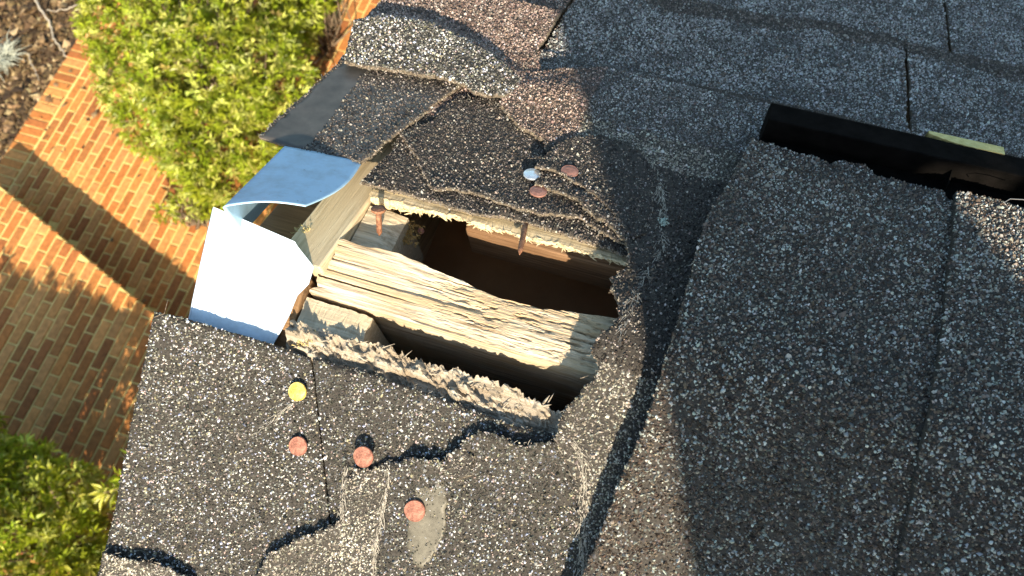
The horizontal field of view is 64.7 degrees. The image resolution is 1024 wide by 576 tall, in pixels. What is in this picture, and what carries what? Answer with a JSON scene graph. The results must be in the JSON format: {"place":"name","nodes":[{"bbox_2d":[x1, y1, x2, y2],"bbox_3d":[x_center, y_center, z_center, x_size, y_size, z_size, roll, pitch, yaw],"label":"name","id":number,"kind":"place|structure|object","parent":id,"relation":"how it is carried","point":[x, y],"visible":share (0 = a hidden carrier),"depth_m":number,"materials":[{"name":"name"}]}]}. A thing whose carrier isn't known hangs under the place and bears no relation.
{"place":"outdoors","nodes":[
{"label":"outdoors","id":0,"kind":"place"},
{"bbox_2d":[0,0,97,161],"bbox_3d":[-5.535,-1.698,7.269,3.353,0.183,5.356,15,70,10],"label":"bark mulch","id":1,"kind":"object","parent":0,"point":[35,22],"visible":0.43,"depth_m":7.34,"materials":[{"name":"brown wood"}]},
{"bbox_2d":[0,26,30,82],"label":"grass clump","id":2,"kind":"object","parent":1,"relation":"on","point":[6,58],"visible":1,"depth_m":7.25,"materials":[{"name":"grey plant"}]},
{"bbox_2d":[25,52,38,80],"bbox_3d":[-4.292,-1.991,7.243,0.037,0.032,0.369,-32,69,-9],"label":"twig","id":3,"kind":"object","parent":1,"relation":"on","point":[32,66],"visible":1,"depth_m":7.24,"materials":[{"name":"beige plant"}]},
{"bbox_2d":[34,0,66,56],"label":"twig","id":4,"kind":"object","parent":1,"relation":"on","point":[47,19],"visible":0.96,"depth_m":7.40,"materials":[{"name":"beige wood"}]},
{"bbox_2d":[46,4,77,11],"bbox_3d":[-4.158,-2.583,7.471,0.299,0.034,0.056,-15,68,-2],"label":"twig","id":5,"kind":"object","parent":1,"relation":"on","point":[63,9],"visible":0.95,"depth_m":7.46,"materials":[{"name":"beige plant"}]},
{"bbox_2d":[0,185,153,574],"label":"brick landing","id":6,"kind":"object","parent":1,"relation":"on","point":[75,325],"visible":0.36,"depth_m":5.50,"materials":[{"name":"brick"}]},
{"bbox_2d":[0,412,17,471],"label":"evergreen shrub","id":7,"kind":"object","parent":6,"relation":"on","point":[2,421],"visible":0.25,"depth_m":4.94,"materials":[{"name":"green plant"}]},
{"bbox_2d":[0,431,66,571],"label":"evergreen shrub","id":8,"kind":"object","parent":6,"relation":"on","point":[42,448],"visible":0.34,"depth_m":4.50,"materials":[{"name":"green plant"}]},
{"bbox_2d":[0,427,112,575],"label":"evergreen shrub","id":9,"kind":"object","parent":6,"relation":"on","point":[59,543],"visible":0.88,"depth_m":4.26,"materials":[{"name":"green plant"}]},
{"bbox_2d":[88,449,126,510],"bbox_3d":[-1.722,0.934,4.594,0.933,1.163,1.272,15,70,10],"label":"evergreen shrub","id":10,"kind":"object","parent":6,"relation":"on","point":[104,489],"visible":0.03,"depth_m":4.20,"materials":[{"name":"green plant"}]},
{"bbox_2d":[326,0,950,523],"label":"brick house","id":11,"kind":"structure","parent":1,"relation":"on","point":[904,66],"depth_m":0.64,"materials":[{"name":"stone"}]},
{"bbox_2d":[97,311,330,575],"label":"roof shingle","id":12,"kind":"object","parent":11,"relation":"on","point":[218,477],"visible":1,"depth_m":0.45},
{"bbox_2d":[100,549,185,575],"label":"roof shingle","id":13,"kind":"object","parent":12,"relation":"on","point":[113,565],"visible":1,"depth_m":0.45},
{"bbox_2d":[260,201,320,239],"bbox_3d":[0.529,-1.441,2.009,0.030,1.858,4.000,15,70,10],"label":"overhang board","id":14,"kind":"object","parent":11,"relation":"attached to","point":[282,219],"visible":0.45,"depth_m":0.50,"materials":[{"name":"wood"}]},
{"bbox_2d":[223,146,360,228],"bbox_3d":[-0.123,-0.058,0.480,0.056,0.086,0.070,6,68,6],"label":"drip edge","id":15,"kind":"object","parent":11,"relation":"attached to","point":[292,176],"visible":1,"depth_m":0.47,"materials":[{"name":"white metal"}]},
{"bbox_2d":[274,279,316,348],"bbox_3d":[-0.680,2.115,0.631,0.020,1.860,4.000,15,70,10],"label":"rafter","id":16,"kind":"object","parent":11,"relation":"attached to","point":[302,296],"visible":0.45,"depth_m":0.45,"materials":[{"name":"brown wood"}]},
{"bbox_2d":[188,207,313,343],"bbox_3d":[-0.148,0.005,0.476,0.073,0.065,0.068,15,70,10],"label":"drip edge","id":17,"kind":"object","parent":16,"relation":"attached to","point":[252,280],"visible":0.99,"depth_m":0.46,"materials":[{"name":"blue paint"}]},
{"bbox_2d":[296,297,389,347],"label":"timber block","id":18,"kind":"structure","parent":16,"relation":"attached to","point":[345,324],"depth_m":0.45,"materials":[{"name":"grey wood"}]},
{"bbox_2d":[291,134,440,285],"bbox_3d":[0.557,-1.439,1.992,0.026,1.861,3.996,15,70,10],"label":"rafter","id":19,"kind":"object","parent":11,"relation":"attached to","point":[332,220],"visible":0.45,"depth_m":0.48,"materials":[{"name":"brown wood"}]},
{"bbox_2d":[290,225,310,234],"bbox_3d":[-0.121,-0.032,0.471,0.014,0.006,0.011,15,70,10],"label":"wood fibre clump","id":20,"kind":"object","parent":19,"relation":"on","point":[304,228],"visible":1,"depth_m":0.47,"materials":[{"name":"beige wood"}]},
{"bbox_2d":[350,206,423,262],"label":"timber block","id":21,"kind":"structure","parent":19,"relation":"attached to","point":[395,227],"depth_m":0.49,"materials":[{"name":"grey wood"}]},
{"bbox_2d":[371,205,385,235],"bbox_3d":[-0.078,-0.040,0.470,0.009,0.018,0.014,15,70,10],"label":"rusty nail","id":22,"kind":"object","parent":21,"relation":"on","point":[378,210],"visible":1,"depth_m":0.47,"materials":[{"name":"metal"}]},
{"bbox_2d":[402,221,424,247],"bbox_3d":[-0.068,-0.034,0.499,0.025,0.012,0.020,15,70,10],"label":"wood fibre clump","id":23,"kind":"object","parent":21,"relation":"on","point":[411,231],"visible":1,"depth_m":0.50,"materials":[{"name":"brown wood"}]},
{"bbox_2d":[312,354,565,525],"bbox_3d":[0.139,0.388,0.394,0.667,0.233,0.531,15,70,10],"label":"roof shingle","id":24,"kind":"object","parent":11,"relation":"on","point":[383,419],"visible":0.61,"depth_m":0.43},
{"bbox_2d":[353,446,373,467],"bbox_3d":[-0.076,0.090,0.429,0.012,0.020,0.011,-29,69,-8],"label":"roofing nail","id":25,"kind":"object","parent":24,"relation":"on","point":[363,456],"visible":1,"depth_m":0.42,"materials":[{"name":"orange metal"}]},
{"bbox_2d":[256,429,585,575],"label":"roof shingle","id":26,"kind":"object","parent":24,"relation":"on","point":[509,509],"visible":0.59,"depth_m":0.42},
{"bbox_2d":[406,477,447,567],"bbox_3d":[-0.044,0.121,0.421,0.022,0.020,0.047,15,70,10],"label":"sealant smear","id":27,"kind":"object","parent":26,"relation":"on","point":[423,553],"visible":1,"depth_m":0.42},
{"bbox_2d":[436,448,475,481],"bbox_3d":[-0.028,0.092,0.415,0.022,0.008,0.014,-25,68,-6],"label":"roof shingle","id":28,"kind":"object","parent":26,"relation":"on","point":[459,468],"visible":1,"depth_m":0.41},
{"bbox_2d":[496,66,769,575],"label":"ridge shingle","id":29,"kind":"object","parent":26,"relation":"on","point":[692,143],"visible":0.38,"depth_m":0.47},
{"bbox_2d":[369,188,627,265],"bbox_3d":[0.030,-0.062,0.518,0.207,0.079,0.110,15,70,10],"label":"sheathing board","id":30,"kind":"object","parent":29,"relation":"on","point":[391,202],"visible":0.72,"depth_m":0.47,"materials":[{"name":"beige wood"}]},
{"bbox_2d":[518,222,527,254],"bbox_3d":[0.006,-0.029,0.460,0.009,0.022,0.030,15,70,10],"label":"rusty nail","id":31,"kind":"object","parent":30,"relation":"attached to","point":[522,237],"visible":1,"depth_m":0.46,"materials":[{"name":"metal"}]},
{"bbox_2d":[523,168,540,180],"bbox_3d":[0.013,-0.066,0.498,0.011,0.020,0.012,-20,68,-4],"label":"roofing nail","id":32,"kind":"object","parent":30,"relation":"on","point":[531,174],"visible":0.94,"depth_m":0.49,"materials":[{"name":"metal"}]},
{"bbox_2d":[529,186,546,197],"bbox_3d":[0.017,-0.054,0.490,0.010,0.020,0.012,-18,68,-4],"label":"roofing nail","id":33,"kind":"object","parent":30,"relation":"on","point":[537,191],"visible":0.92,"depth_m":0.48,"materials":[{"name":"orange metal"}]},
{"bbox_2d":[399,95,624,244],"bbox_3d":[0.035,-0.085,0.515,0.218,0.061,0.131,15,70,10],"label":"roof shingle","id":34,"kind":"object","parent":29,"relation":"on","point":[482,146],"visible":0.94,"depth_m":0.51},
{"bbox_2d":[535,134,656,239],"bbox_3d":[0.062,-0.069,0.489,0.063,0.042,0.090,-42,71,-12],"label":"ridge shingle","id":35,"kind":"object","parent":29,"relation":"on","point":[612,174],"visible":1,"depth_m":0.49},
{"bbox_2d":[658,217,669,225],"bbox_3d":[0.086,-0.038,0.462,0.007,0.004,0.007,15,70,10],"label":"lichen patch","id":36,"kind":"object","parent":29,"relation":"on","point":[663,221],"visible":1,"depth_m":0.46,"materials":[{"name":"grey plant"}]},
{"bbox_2d":[582,137,952,575],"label":"cap shingle","id":37,"kind":"object","parent":29,"relation":"on","point":[781,433],"visible":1,"depth_m":0.38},
{"bbox_2d":[895,190,1023,575],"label":"cap shingle","id":38,"kind":"object","parent":29,"relation":"on","point":[964,515],"visible":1,"depth_m":0.35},
{"bbox_2d":[285,319,567,473],"bbox_3d":[-0.030,0.085,0.437,0.210,0.061,0.076,15,70,10],"label":"sheathing board","id":39,"kind":"object","parent":24,"relation":"on","point":[506,403],"visible":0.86,"depth_m":0.43,"materials":[{"name":"beige wood"}]},
{"bbox_2d":[288,382,306,400],"bbox_3d":[-0.115,0.058,0.442,0.010,0.020,0.012,-17,68,-3],"label":"roofing nail","id":40,"kind":"object","parent":39,"relation":"on","point":[297,391],"visible":1,"depth_m":0.43,"materials":[{"name":"metal"}]},
{"bbox_2d":[289,436,306,455],"bbox_3d":[-0.115,0.087,0.442,0.010,0.020,0.012,-18,68,-3],"label":"roofing nail","id":41,"kind":"object","parent":39,"relation":"attached to","point":[297,445],"visible":1,"depth_m":0.43,"materials":[{"name":"orange metal"}]},
{"bbox_2d":[292,330,315,348],"bbox_3d":[-0.112,0.028,0.444,0.017,0.009,0.015,15,70,10],"label":"wood fibre clump","id":42,"kind":"object","parent":39,"relation":"on","point":[298,341],"visible":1,"depth_m":0.44,"materials":[{"name":"beige wood"}]},
{"bbox_2d":[404,500,424,521],"bbox_3d":[-0.050,0.118,0.428,0.012,0.020,0.011,-31,69,-8],"label":"roofing nail","id":43,"kind":"object","parent":39,"relation":"attached to","point":[414,510],"visible":1,"depth_m":0.42,"materials":[{"name":"orange metal"}]},
{"bbox_2d":[309,239,616,412],"bbox_3d":[2.309,0.681,0.086,5.086,0.145,0.038,15,70,10],"label":"ridge board","id":44,"kind":"object","parent":11,"relation":"on","point":[423,312],"visible":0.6,"depth_m":0.45,"materials":[{"name":"brown wood"}]},
{"bbox_2d":[422,218,618,318],"bbox_3d":[0.360,0.187,0.532,1.000,0.015,0.600,15,70,10],"label":"attic board","id":45,"kind":"object","parent":11,"relation":"attached to","point":[450,253],"depth_m":0.63,"materials":[{"name":"brown wood"}]},
{"bbox_2d":[466,223,626,288],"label":"beam","id":46,"kind":"structure","parent":11,"relation":"attached to","point":[586,268],"depth_m":0.50,"materials":[{"name":"brown wood"}]},
{"bbox_2d":[338,50,1023,258],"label":"roofing underlayment","id":47,"kind":"object","parent":11,"relation":"on","point":[397,170],"visible":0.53,"depth_m":0.49,"materials":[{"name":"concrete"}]},
{"bbox_2d":[561,165,577,176],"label":"roofing nail","id":48,"kind":"object","parent":47,"relation":"on","point":[569,170],"visible":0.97,"depth_m":0.49,"materials":[{"name":"orange metal"}]},
{"bbox_2d":[759,103,1023,206],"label":"ridge vent","id":49,"kind":"object","parent":11,"relation":"on","point":[950,165],"visible":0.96,"depth_m":0.49,"materials":[{"name":"black plastic"}]},
{"bbox_3d":[0.417,-0.323,0.795,0.289,0.067,0.142,15,70,10],"label":"roof shingle","id":50,"kind":"object","parent":11,"relation":"on","visible":0},
{"bbox_2d":[699,0,948,52],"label":"roof shingle","id":51,"kind":"object","parent":50,"relation":"on","point":[921,22],"visible":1,"depth_m":0.69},
{"bbox_2d":[543,0,910,130],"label":"roof shingle","id":52,"kind":"object","parent":51,"relation":"on","point":[819,68],"visible":0.95,"depth_m":0.63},
{"bbox_2d":[944,0,1023,65],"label":"roof shingle","id":53,"kind":"object","parent":50,"relation":"on","point":[990,29],"visible":1,"depth_m":0.69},
{"bbox_2d":[906,42,1023,155],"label":"roof shingle","id":54,"kind":"object","parent":53,"relation":"on","point":[969,97],"visible":0.88,"depth_m":0.60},
{"bbox_2d":[0,0,380,317],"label":"patio paving","id":55,"kind":"structure","parent":0,"point":[86,202],"depth_m":6.40,"materials":[{"name":"brick"}]},
{"bbox_2d":[16,23,322,302],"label":"leaf litter","id":56,"kind":"object","parent":55,"relation":"on","point":[93,114],"visible":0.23,"depth_m":6.64,"materials":[{"name":"brown plant"}]},
{"bbox_2d":[149,181,237,229],"bbox_3d":[-2.353,-0.597,6.055,0.740,0.479,0.363,-10,68,0],"label":"evergreen shrub","id":57,"kind":"object","parent":55,"relation":"on","point":[198,219],"visible":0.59,"depth_m":6.01,"materials":[{"name":"green plant"}]},
{"bbox_2d":[68,0,320,211],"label":"evergreen shrub","id":58,"kind":"object","parent":55,"relation":"on","point":[176,117],"visible":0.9,"depth_m":5.61,"materials":[{"name":"green plant"}]},
{"bbox_2d":[253,0,352,63],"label":"evergreen shrub","id":59,"kind":"object","parent":55,"relation":"on","point":[324,34],"visible":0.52,"depth_m":6.24,"materials":[{"name":"green plant"}]},
{"bbox_3d":[0.039,-0.325,0.759,0.174,0.064,0.137,15,70,10],"label":"roof shingle","id":60,"kind":"object","parent":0,"visible":0},
{"bbox_2d":[514,0,570,48],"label":"roof shingle","id":61,"kind":"object","parent":60,"relation":"on","point":[562,5],"visible":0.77,"depth_m":0.67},
{"bbox_2d":[344,0,560,98],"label":"roof shingle","id":62,"kind":"object","parent":61,"relation":"on","point":[487,48],"visible":1,"depth_m":0.58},
{"bbox_2d":[258,60,460,163],"bbox_3d":[-0.093,-0.123,0.540,0.099,0.055,0.117,15,70,10],"label":"roof shingle","id":63,"kind":"object","parent":62,"relation":"on","point":[353,113],"visible":0.99,"depth_m":0.53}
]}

